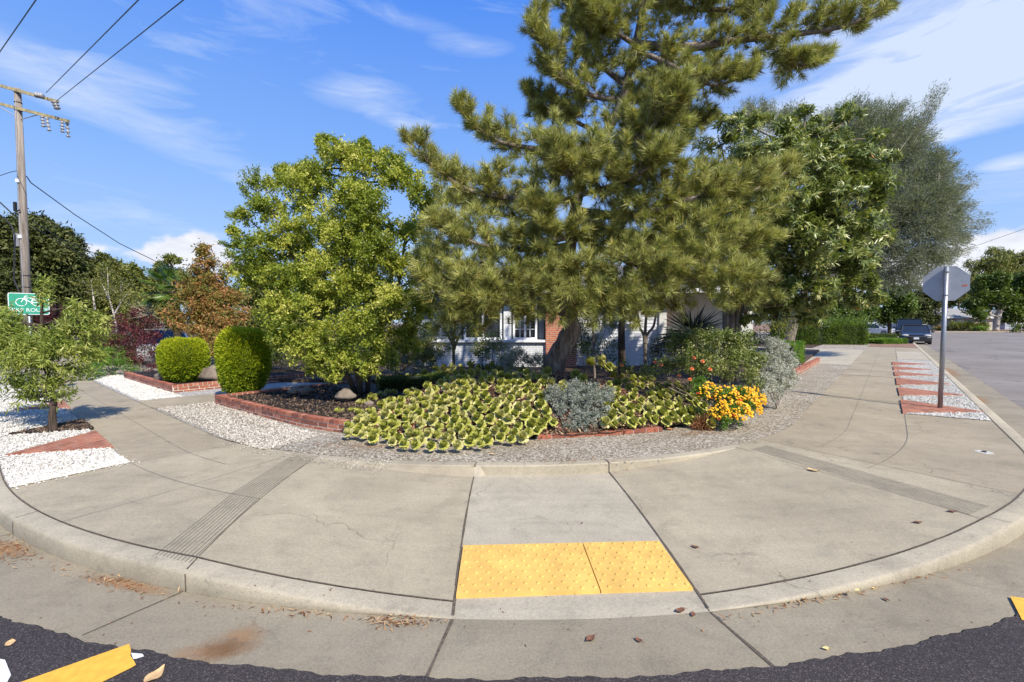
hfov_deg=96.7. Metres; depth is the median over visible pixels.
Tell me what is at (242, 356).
clipped shrub
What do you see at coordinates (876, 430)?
sidewalk
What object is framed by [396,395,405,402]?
succulent rosette
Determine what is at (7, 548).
dust stain
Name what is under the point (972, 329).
shrub
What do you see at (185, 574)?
kerb joint
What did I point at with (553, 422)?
succulent rosette
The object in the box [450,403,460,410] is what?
succulent rosette
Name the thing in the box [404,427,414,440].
succulent rosette
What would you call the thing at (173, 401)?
garden path
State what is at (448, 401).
succulent rosette
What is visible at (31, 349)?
young tree
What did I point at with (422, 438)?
succulent rosette
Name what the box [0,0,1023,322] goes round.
sky
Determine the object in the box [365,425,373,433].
succulent rosette
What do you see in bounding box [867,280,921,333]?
street tree
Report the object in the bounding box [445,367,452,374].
succulent rosette
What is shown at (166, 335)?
parked car
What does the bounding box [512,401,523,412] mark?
succulent rosette
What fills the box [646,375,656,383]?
succulent rosette
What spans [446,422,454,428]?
succulent rosette
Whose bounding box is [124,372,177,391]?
brick planter wall
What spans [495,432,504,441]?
succulent rosette
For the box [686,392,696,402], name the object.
succulent rosette
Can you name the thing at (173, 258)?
leafy tree
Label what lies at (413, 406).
succulent rosette
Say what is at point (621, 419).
succulent rosette
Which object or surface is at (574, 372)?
succulent rosette
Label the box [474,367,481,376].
succulent rosette
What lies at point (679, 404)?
succulent rosette
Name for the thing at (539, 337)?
house
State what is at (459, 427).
succulent rosette
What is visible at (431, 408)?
succulent rosette
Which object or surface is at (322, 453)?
pale gravel stones
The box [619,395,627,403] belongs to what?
succulent rosette
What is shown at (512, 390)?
succulent rosette
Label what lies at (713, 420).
succulent rosette
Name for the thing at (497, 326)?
window
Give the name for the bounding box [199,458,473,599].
curb ramp
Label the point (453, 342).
tree
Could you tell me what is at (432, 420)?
succulent rosette
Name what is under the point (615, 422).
succulent rosette
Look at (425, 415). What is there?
succulent rosette
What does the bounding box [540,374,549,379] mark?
succulent rosette
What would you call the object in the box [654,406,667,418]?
succulent rosette
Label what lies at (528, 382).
succulent rosette
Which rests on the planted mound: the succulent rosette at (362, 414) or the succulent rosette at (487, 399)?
the succulent rosette at (487, 399)
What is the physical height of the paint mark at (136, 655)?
0.001 m
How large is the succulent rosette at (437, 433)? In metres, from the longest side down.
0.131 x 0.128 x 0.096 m
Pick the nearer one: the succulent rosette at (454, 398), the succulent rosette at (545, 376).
the succulent rosette at (454, 398)
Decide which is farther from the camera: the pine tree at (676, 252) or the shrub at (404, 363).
the shrub at (404, 363)
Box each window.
[464,302,501,339]
[513,302,536,339]
[626,310,640,323]
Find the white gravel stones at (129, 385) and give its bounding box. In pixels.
[91,374,180,400]
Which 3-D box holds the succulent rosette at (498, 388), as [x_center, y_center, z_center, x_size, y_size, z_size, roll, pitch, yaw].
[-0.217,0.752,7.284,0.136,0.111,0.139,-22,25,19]
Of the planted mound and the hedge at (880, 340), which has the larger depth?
the hedge at (880, 340)
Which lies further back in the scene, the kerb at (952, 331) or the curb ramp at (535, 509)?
the kerb at (952, 331)
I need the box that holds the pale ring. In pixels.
[974,450,993,453]
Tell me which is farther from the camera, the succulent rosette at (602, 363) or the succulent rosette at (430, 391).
the succulent rosette at (602, 363)
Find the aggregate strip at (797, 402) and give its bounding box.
[50,343,869,461]
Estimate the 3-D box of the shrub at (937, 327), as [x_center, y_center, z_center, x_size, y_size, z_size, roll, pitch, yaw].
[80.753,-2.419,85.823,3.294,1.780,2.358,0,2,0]
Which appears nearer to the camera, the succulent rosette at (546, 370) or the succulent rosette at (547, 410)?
the succulent rosette at (547, 410)
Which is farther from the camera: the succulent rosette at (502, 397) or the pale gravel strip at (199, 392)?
the pale gravel strip at (199, 392)
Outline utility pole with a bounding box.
[0,84,70,328]
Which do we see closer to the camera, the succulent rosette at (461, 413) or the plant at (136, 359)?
the succulent rosette at (461, 413)
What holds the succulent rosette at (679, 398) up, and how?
on the planted mound
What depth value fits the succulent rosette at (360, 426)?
6.34 m
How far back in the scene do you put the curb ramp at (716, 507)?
3.86 m
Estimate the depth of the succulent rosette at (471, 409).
6.58 m
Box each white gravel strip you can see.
[0,361,117,485]
[897,359,988,420]
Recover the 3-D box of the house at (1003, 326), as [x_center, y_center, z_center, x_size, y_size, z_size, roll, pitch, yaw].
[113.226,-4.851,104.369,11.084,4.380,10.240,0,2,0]
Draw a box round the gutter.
[0,341,1023,680]
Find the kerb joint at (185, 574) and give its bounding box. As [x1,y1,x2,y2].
[12,459,609,591]
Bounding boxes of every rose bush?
[474,330,490,370]
[617,323,772,406]
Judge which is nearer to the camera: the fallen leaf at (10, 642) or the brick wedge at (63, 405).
the fallen leaf at (10, 642)
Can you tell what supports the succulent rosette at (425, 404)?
on the planted mound
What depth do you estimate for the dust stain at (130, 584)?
3.01 m
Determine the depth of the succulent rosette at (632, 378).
10.62 m
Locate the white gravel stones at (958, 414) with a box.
[897,360,990,420]
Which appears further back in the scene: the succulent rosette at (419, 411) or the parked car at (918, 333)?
the parked car at (918, 333)
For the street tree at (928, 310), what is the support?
on the road
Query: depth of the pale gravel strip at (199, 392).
10.63 m
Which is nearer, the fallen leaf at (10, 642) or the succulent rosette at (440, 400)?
the fallen leaf at (10, 642)
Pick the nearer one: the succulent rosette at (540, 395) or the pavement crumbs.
the pavement crumbs
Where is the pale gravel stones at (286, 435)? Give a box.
[159,402,324,449]
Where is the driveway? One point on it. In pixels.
(839, 356)
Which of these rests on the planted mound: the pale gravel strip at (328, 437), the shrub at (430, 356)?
the shrub at (430, 356)
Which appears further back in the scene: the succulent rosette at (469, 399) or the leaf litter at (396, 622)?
the succulent rosette at (469, 399)
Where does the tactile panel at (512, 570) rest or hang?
on the curb ramp at (535, 509)
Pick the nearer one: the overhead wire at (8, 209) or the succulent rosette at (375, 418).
the succulent rosette at (375, 418)
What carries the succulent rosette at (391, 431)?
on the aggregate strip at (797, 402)
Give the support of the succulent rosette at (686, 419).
on the aggregate strip at (797, 402)
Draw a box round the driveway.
[758,347,863,364]
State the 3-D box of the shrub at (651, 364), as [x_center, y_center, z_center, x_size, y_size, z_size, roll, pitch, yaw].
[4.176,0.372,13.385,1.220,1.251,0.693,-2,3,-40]
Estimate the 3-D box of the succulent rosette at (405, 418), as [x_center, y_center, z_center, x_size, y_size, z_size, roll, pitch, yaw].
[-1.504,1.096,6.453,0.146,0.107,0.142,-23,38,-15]
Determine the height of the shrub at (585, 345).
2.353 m
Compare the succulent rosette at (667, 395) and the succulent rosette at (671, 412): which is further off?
the succulent rosette at (667, 395)
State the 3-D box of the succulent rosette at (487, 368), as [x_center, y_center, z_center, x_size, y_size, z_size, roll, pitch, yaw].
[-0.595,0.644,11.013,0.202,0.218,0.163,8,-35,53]
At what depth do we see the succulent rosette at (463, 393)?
7.04 m
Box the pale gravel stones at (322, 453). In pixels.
[230,436,397,470]
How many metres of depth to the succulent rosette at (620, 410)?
6.80 m
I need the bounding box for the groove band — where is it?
[156,446,985,561]
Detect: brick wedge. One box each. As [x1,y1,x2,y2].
[5,430,112,455]
[13,401,68,410]
[892,362,927,364]
[893,366,931,369]
[894,371,937,375]
[895,377,948,384]
[897,387,961,395]
[900,399,982,413]
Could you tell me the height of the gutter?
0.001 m
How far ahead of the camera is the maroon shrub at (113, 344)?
17.06 m
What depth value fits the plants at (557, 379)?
7.11 m
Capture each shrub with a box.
[33,299,76,330]
[73,346,143,380]
[90,318,138,358]
[110,304,164,366]
[121,297,170,361]
[155,335,211,381]
[212,325,272,393]
[262,328,295,369]
[287,336,342,370]
[337,332,389,371]
[383,326,437,374]
[408,336,457,374]
[467,329,525,372]
[569,306,618,373]
[589,333,617,369]
[639,332,661,368]
[647,328,684,379]
[689,374,766,430]
[740,327,789,367]
[751,302,811,366]
[932,325,940,330]
[948,319,977,330]
[964,321,991,330]
[966,325,980,330]
[976,325,993,330]
[1004,323,1023,332]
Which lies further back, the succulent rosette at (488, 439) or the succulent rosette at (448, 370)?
the succulent rosette at (448, 370)
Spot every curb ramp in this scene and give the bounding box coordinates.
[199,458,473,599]
[453,465,708,619]
[611,448,979,592]
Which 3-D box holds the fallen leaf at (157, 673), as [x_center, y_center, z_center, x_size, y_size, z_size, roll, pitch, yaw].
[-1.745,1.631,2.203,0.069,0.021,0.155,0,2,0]
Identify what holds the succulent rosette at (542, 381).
on the planted mound
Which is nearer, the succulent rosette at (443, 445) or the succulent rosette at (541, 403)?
the succulent rosette at (443, 445)
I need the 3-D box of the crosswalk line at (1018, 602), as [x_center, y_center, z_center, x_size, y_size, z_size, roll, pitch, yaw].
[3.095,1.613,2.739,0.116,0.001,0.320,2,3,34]
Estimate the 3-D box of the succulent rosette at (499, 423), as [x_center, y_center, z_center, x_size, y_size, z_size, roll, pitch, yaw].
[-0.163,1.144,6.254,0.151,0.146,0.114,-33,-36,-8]
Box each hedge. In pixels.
[79,333,143,364]
[375,371,452,390]
[769,314,878,344]
[774,340,805,364]
[865,337,908,343]
[866,333,896,337]
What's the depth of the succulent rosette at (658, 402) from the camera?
7.36 m
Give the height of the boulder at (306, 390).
0.195 m
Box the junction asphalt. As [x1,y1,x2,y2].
[0,613,1023,681]
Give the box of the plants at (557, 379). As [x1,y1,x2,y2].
[341,370,692,436]
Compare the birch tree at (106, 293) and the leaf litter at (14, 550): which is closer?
the leaf litter at (14, 550)
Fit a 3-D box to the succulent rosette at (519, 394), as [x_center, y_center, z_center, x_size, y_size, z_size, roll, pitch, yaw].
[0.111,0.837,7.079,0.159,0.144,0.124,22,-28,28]
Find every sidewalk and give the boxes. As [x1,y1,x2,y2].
[9,444,318,555]
[16,362,238,466]
[735,439,1016,517]
[759,346,1023,494]
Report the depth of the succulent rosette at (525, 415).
6.45 m
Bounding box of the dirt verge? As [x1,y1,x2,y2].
[869,344,916,347]
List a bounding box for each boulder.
[154,373,165,380]
[198,365,217,380]
[287,387,299,394]
[298,386,313,395]
[334,388,356,401]
[363,400,373,405]
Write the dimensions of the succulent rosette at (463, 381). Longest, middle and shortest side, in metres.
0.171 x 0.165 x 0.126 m
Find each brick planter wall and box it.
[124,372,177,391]
[173,373,316,392]
[215,394,352,432]
[222,379,363,395]
[536,426,661,438]
[793,358,819,374]
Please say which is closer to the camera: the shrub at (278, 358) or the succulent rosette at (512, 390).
the succulent rosette at (512, 390)
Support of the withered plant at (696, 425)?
on the aggregate strip at (797, 402)
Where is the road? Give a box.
[7,323,1023,617]
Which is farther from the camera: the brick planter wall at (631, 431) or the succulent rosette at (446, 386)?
the succulent rosette at (446, 386)
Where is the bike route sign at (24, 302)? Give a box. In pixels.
[8,293,49,374]
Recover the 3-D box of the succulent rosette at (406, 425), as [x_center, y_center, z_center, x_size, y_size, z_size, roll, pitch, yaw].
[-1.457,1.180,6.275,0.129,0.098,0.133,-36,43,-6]
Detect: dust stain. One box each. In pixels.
[0,545,16,551]
[106,580,143,588]
[196,646,230,654]
[219,633,247,651]
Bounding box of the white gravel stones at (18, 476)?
[0,385,129,487]
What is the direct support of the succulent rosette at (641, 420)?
on the planted mound
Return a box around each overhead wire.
[0,0,36,51]
[0,202,19,213]
[0,214,19,292]
[26,176,177,269]
[29,224,147,297]
[30,220,169,303]
[46,0,138,92]
[56,0,183,100]
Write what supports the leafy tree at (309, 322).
on the garden ground at (810, 346)
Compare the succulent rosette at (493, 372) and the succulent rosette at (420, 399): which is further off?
the succulent rosette at (493, 372)
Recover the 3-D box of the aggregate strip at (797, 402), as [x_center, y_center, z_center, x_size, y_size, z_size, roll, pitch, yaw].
[-11.146,0.626,23.607,75.399,0.001,34.486,0,2,6]
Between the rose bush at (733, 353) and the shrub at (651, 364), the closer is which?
the rose bush at (733, 353)
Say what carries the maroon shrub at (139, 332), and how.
on the aggregate strip at (797, 402)
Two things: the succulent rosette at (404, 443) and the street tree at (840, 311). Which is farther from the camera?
the street tree at (840, 311)
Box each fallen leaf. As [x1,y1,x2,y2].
[5,638,15,645]
[143,664,164,681]
[586,634,595,640]
[676,607,684,611]
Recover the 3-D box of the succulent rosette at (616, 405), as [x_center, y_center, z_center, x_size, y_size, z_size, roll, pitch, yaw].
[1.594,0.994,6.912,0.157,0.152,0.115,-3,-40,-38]
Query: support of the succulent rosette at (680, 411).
on the planted mound
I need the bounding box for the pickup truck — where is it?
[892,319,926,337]
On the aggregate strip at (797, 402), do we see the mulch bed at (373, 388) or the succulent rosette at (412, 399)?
the mulch bed at (373, 388)
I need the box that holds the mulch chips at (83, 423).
[8,418,93,433]
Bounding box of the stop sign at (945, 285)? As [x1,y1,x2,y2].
[923,266,969,407]
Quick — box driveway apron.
[896,351,928,359]
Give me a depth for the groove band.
4.15 m
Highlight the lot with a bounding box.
[753,325,1021,330]
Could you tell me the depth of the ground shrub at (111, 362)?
13.71 m
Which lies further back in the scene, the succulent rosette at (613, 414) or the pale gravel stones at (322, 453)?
the succulent rosette at (613, 414)
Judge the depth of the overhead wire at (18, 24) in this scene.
13.00 m
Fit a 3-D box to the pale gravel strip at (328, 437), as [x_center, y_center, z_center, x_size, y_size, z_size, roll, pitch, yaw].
[-4.399,1.293,7.306,4.949,0.001,1.277,2,3,34]
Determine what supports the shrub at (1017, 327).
on the road
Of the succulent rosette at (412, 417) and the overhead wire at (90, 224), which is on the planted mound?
the succulent rosette at (412, 417)
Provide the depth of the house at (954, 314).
91.92 m
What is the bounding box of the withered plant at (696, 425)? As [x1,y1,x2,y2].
[689,413,717,431]
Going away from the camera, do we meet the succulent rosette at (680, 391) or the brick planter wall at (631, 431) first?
the brick planter wall at (631, 431)
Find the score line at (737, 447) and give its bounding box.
[61,348,980,520]
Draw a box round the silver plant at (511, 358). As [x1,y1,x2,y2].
[496,345,546,372]
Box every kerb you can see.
[0,473,452,618]
[307,444,740,474]
[701,341,1023,611]
[755,331,1022,331]
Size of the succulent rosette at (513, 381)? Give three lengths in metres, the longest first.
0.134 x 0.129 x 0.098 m
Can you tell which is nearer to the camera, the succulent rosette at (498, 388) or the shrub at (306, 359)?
the succulent rosette at (498, 388)
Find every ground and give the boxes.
[36,325,417,335]
[71,334,819,383]
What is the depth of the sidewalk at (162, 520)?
4.25 m
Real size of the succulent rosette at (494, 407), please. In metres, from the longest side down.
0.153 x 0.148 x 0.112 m
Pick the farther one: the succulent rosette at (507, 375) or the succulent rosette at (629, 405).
the succulent rosette at (507, 375)
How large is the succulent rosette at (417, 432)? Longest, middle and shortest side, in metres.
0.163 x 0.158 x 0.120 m
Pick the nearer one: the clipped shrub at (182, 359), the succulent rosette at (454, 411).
the succulent rosette at (454, 411)
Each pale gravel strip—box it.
[83,374,305,400]
[154,401,352,451]
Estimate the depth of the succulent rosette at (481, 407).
6.64 m
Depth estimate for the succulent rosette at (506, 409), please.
6.59 m
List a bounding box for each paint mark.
[0,659,10,681]
[131,653,143,658]
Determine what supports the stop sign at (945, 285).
on the brick wedge at (907, 406)
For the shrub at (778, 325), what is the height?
2.443 m
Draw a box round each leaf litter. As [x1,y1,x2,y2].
[0,534,41,567]
[51,564,182,598]
[140,597,438,624]
[281,442,482,450]
[365,614,445,630]
[433,457,688,464]
[665,428,734,436]
[702,568,969,631]
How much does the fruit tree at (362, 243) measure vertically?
5.474 m
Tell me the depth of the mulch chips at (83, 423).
6.76 m
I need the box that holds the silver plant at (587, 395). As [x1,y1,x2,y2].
[541,377,615,434]
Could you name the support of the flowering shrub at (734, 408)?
on the aggregate strip at (797, 402)
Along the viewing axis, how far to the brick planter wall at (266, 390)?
9.68 m
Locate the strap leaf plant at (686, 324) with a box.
[656,303,726,385]
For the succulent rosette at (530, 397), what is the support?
on the planted mound
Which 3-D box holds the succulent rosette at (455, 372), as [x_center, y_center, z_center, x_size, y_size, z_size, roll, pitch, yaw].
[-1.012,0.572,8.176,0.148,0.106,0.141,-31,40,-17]
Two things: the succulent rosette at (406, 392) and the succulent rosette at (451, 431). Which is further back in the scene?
the succulent rosette at (406, 392)
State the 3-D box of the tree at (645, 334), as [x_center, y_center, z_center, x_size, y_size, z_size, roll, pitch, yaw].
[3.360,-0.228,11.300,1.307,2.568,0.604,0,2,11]
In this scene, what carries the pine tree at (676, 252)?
on the planted mound
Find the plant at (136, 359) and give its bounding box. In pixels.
[126,351,156,371]
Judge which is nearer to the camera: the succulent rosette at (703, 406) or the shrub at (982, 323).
the succulent rosette at (703, 406)
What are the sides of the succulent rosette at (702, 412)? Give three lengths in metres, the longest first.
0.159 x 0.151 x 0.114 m
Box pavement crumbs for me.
[8,454,1014,649]
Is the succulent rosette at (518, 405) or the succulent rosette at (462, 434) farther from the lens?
the succulent rosette at (518, 405)
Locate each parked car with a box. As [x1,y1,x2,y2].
[129,328,187,360]
[865,324,894,333]
[897,325,934,343]
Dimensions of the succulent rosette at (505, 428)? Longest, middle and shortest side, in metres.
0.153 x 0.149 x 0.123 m
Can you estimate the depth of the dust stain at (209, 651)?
2.40 m
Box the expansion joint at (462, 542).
[0,346,1023,676]
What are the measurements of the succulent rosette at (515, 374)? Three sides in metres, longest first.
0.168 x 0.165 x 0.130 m
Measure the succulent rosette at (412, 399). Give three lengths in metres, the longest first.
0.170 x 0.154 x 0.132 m
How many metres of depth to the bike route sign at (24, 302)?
9.71 m
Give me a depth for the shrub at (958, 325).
83.68 m
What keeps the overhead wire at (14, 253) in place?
attached to the utility pole
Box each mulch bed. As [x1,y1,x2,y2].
[133,367,304,383]
[234,382,410,424]
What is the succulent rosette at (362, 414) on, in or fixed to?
on the mulch bed at (373, 388)
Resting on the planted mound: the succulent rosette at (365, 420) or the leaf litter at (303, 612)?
the succulent rosette at (365, 420)
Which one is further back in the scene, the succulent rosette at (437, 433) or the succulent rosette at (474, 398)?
the succulent rosette at (474, 398)
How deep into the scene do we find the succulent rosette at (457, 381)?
7.63 m
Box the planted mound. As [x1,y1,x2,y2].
[353,365,789,435]
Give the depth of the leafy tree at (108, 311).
34.29 m
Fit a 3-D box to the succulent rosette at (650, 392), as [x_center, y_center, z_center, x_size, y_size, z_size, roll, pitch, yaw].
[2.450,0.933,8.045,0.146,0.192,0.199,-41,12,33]
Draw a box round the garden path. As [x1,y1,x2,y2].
[138,382,322,407]
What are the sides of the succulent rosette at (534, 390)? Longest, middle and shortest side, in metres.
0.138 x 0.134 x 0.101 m
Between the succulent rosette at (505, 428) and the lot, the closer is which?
the succulent rosette at (505, 428)
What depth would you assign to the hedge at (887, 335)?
41.45 m
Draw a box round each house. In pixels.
[414,265,752,366]
[927,308,994,329]
[991,310,1023,329]
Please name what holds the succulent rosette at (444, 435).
on the aggregate strip at (797, 402)
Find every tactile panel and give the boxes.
[456,543,599,598]
[583,541,692,593]
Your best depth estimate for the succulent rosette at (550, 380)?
7.64 m
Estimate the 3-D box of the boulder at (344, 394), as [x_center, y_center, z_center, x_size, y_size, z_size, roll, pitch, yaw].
[-3.042,1.002,8.344,0.388,0.262,0.311,0,2,0]
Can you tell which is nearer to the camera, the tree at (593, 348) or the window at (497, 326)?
the tree at (593, 348)
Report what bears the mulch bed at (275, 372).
on the pale gravel strip at (199, 392)
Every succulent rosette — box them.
[334,407,344,411]
[343,427,353,438]
[344,420,354,428]
[352,427,359,436]
[353,415,361,423]
[354,407,363,414]
[355,423,364,429]
[358,429,368,439]
[360,412,368,416]
[360,416,372,428]
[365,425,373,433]
[366,406,375,416]
[367,392,377,399]
[367,431,378,443]
[369,413,380,425]
[371,426,381,434]
[377,390,386,397]
[377,399,387,409]
[379,407,391,418]
[379,419,390,431]
[381,432,390,439]
[385,401,396,411]
[386,396,395,402]
[387,437,396,446]
[388,413,396,419]
[388,428,396,436]
[389,418,401,430]
[393,433,403,443]
[394,407,403,415]
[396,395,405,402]
[396,401,404,408]
[399,438,409,449]
[402,408,412,414]
[402,414,410,422]
[403,388,412,397]
[403,403,411,408]
[403,422,411,430]
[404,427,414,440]
[408,412,418,423]
[409,396,419,403]
[411,403,418,412]
[411,439,421,449]
[412,428,423,438]
[413,389,421,396]
[415,407,424,416]
[416,395,425,403]
[416,418,426,429]
[417,434,427,445]
[421,369,428,374]
[422,400,430,409]
[422,412,429,420]
[423,381,431,388]
[423,393,431,401]
[423,427,434,438]
[425,387,434,395]
[426,440,436,450]
[427,404,437,413]
[427,415,437,426]
[429,399,438,406]
[431,384,439,392]
[432,364,440,373]
[432,409,443,420]
[433,393,440,399]
[433,429,441,438]
[434,421,443,430]
[437,378,444,386]
[437,397,445,407]
[438,439,449,450]
[439,405,447,413]
[440,392,448,398]
[440,431,449,440]
[441,363,447,370]
[441,382,451,391]
[441,414,449,423]
[443,374,449,380]
[444,398,452,406]
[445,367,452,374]
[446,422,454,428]
[447,428,455,434]
[447,434,456,443]
[448,363,457,369]
[449,376,455,383]
[449,414,460,424]
[450,389,458,396]
[450,395,459,403]
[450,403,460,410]
[450,409,458,415]
[452,439,463,450]
[453,370,459,376]
[455,378,460,385]
[455,423,464,431]
[458,388,471,401]
[458,410,467,417]
[458,430,467,439]
[459,368,466,374]
[460,378,468,386]
[460,417,470,425]
[461,401,472,411]
[462,374,470,379]
[463,435,476,447]
[464,397,472,403]
[465,384,471,390]
[465,424,475,435]
[466,360,476,368]
[466,368,476,378]
[468,406,476,414]
[469,378,476,385]
[471,394,478,401]
[471,411,483,422]
[472,429,483,440]
[473,384,479,391]
[473,389,480,395]
[473,400,482,410]
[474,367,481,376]
[476,419,486,430]
[476,439,485,447]
[477,376,485,384]
[478,404,488,413]
[479,390,489,399]
[480,383,488,389]
[482,427,490,434]
[482,434,493,445]
[484,364,491,371]
[484,396,492,404]
[484,413,495,424]
[486,375,494,382]
[489,369,497,377]
[489,403,498,413]
[490,360,497,369]
[490,425,499,435]
[491,397,502,407]
[494,409,504,420]
[495,384,502,392]
[495,420,504,429]
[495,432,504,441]
[496,366,504,371]
[496,370,505,377]
[497,377,505,386]
[498,394,507,402]
[500,387,507,393]
[500,424,510,435]
[502,413,514,425]
[503,372,512,379]
[503,400,511,407]
[503,406,510,413]
[505,379,511,385]
[505,384,512,391]
[506,434,515,443]
[507,394,515,402]
[509,388,517,394]
[509,409,519,418]
[510,428,518,435]
[511,378,516,385]
[512,371,520,378]
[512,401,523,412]
[513,384,520,390]
[513,421,522,430]
[515,391,523,398]
[516,430,528,443]
[517,378,524,385]
[519,411,531,421]
[521,386,529,394]
[522,368,530,376]
[522,400,530,408]
[523,375,530,381]
[524,380,531,387]
[524,406,532,414]
[524,427,533,437]
[525,417,536,427]
[526,393,534,401]
[530,371,536,379]
[530,409,540,418]
[531,387,538,394]
[532,426,541,434]
[534,398,547,410]
[535,382,541,388]
[535,417,546,429]
[536,389,547,398]
[538,378,546,385]
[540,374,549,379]
[541,366,551,374]
[541,406,551,414]
[543,414,551,423]
[546,377,555,385]
[549,418,557,426]
[559,379,567,388]
[570,369,580,379]
[578,373,587,383]
[585,356,595,365]
[595,354,605,362]
[596,360,605,367]
[599,416,610,428]
[603,361,613,371]
[603,401,613,408]
[604,409,616,420]
[609,364,617,372]
[610,371,617,377]
[610,419,618,427]
[612,378,622,386]
[612,402,620,409]
[614,386,620,391]
[614,391,621,399]
[616,406,626,414]
[617,415,626,425]
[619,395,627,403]
[621,377,628,383]
[624,382,633,390]
[625,401,635,411]
[625,409,634,417]
[626,415,637,427]
[627,391,636,400]
[628,374,637,383]
[631,387,638,393]
[636,395,645,404]
[636,403,642,411]
[638,375,646,382]
[638,382,645,388]
[638,417,645,425]
[642,401,654,413]
[642,411,651,421]
[645,388,655,396]
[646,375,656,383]
[647,382,654,389]
[647,395,657,403]
[648,414,658,424]
[654,390,664,400]
[654,399,662,406]
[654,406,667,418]
[660,415,672,426]
[662,398,672,409]
[663,381,672,389]
[663,392,671,400]
[667,410,676,417]
[669,388,676,396]
[672,401,682,408]
[672,414,680,422]
[674,395,683,401]
[674,407,686,418]
[678,390,685,396]
[681,414,691,424]
[684,404,696,415]
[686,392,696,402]
[691,398,699,406]
[697,402,708,410]
[698,409,706,415]
[706,418,716,427]
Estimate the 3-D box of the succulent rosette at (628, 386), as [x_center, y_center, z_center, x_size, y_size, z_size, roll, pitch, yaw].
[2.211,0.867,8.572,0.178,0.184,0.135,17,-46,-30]
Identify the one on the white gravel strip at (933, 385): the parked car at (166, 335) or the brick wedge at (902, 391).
the brick wedge at (902, 391)
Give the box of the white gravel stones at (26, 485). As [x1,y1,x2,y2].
[0,399,139,488]
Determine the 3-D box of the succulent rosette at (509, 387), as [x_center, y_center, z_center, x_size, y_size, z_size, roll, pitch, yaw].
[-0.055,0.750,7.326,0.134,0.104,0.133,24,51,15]
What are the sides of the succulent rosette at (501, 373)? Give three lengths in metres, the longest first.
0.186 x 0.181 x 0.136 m
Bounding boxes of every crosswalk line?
[22,644,135,681]
[1010,596,1023,619]
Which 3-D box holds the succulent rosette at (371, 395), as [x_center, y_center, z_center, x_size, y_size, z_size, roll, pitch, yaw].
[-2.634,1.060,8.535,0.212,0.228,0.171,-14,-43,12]
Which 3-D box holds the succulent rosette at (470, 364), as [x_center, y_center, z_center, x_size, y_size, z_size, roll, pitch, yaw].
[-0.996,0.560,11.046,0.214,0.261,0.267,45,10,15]
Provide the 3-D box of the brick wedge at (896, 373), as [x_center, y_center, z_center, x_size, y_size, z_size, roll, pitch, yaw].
[12.036,1.026,14.078,1.295,0.070,1.083,0,2,0]
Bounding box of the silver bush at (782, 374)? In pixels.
[749,336,801,408]
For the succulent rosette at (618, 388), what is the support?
on the planted mound
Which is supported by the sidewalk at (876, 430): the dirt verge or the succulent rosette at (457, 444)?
the dirt verge
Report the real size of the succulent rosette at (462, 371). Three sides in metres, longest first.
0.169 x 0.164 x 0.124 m
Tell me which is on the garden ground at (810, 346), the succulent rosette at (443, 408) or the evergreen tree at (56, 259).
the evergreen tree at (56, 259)
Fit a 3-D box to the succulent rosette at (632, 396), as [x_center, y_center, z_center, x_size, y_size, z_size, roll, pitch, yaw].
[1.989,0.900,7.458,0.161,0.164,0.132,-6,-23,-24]
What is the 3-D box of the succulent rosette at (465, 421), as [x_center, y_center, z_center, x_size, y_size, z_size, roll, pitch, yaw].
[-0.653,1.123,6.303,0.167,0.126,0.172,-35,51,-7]
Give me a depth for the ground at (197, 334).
96.78 m
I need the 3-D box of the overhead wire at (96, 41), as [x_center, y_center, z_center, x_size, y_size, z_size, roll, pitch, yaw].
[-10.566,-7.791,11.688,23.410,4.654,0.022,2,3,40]
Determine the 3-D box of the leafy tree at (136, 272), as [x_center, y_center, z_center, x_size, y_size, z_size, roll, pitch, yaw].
[-28.546,-3.078,34.763,7.324,6.697,4.731,1,3,23]
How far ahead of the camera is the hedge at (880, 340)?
33.48 m
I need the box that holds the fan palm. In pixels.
[135,261,199,337]
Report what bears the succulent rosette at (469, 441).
on the aggregate strip at (797, 402)
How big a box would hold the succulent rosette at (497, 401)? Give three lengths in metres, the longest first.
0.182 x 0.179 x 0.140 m
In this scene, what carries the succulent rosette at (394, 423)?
on the planted mound
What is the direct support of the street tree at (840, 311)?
on the road
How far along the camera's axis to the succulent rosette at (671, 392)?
8.57 m
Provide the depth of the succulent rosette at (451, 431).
6.02 m
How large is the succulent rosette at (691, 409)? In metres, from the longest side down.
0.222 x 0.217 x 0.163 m
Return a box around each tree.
[0,210,45,333]
[0,272,116,429]
[15,208,98,340]
[60,258,147,331]
[69,249,126,332]
[88,258,171,332]
[146,252,185,327]
[156,238,253,358]
[217,131,444,393]
[229,279,305,347]
[297,276,397,344]
[394,0,902,375]
[419,300,481,364]
[578,293,611,378]
[616,283,633,379]
[637,294,669,372]
[677,98,904,381]
[724,78,995,340]
[812,278,877,322]
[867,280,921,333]
[899,285,947,326]
[947,297,965,308]
[958,246,1023,312]
[959,267,1023,330]
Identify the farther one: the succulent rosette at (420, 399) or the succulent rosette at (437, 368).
the succulent rosette at (437, 368)
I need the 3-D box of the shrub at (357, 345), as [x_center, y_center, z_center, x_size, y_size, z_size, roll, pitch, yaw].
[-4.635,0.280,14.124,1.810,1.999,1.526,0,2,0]

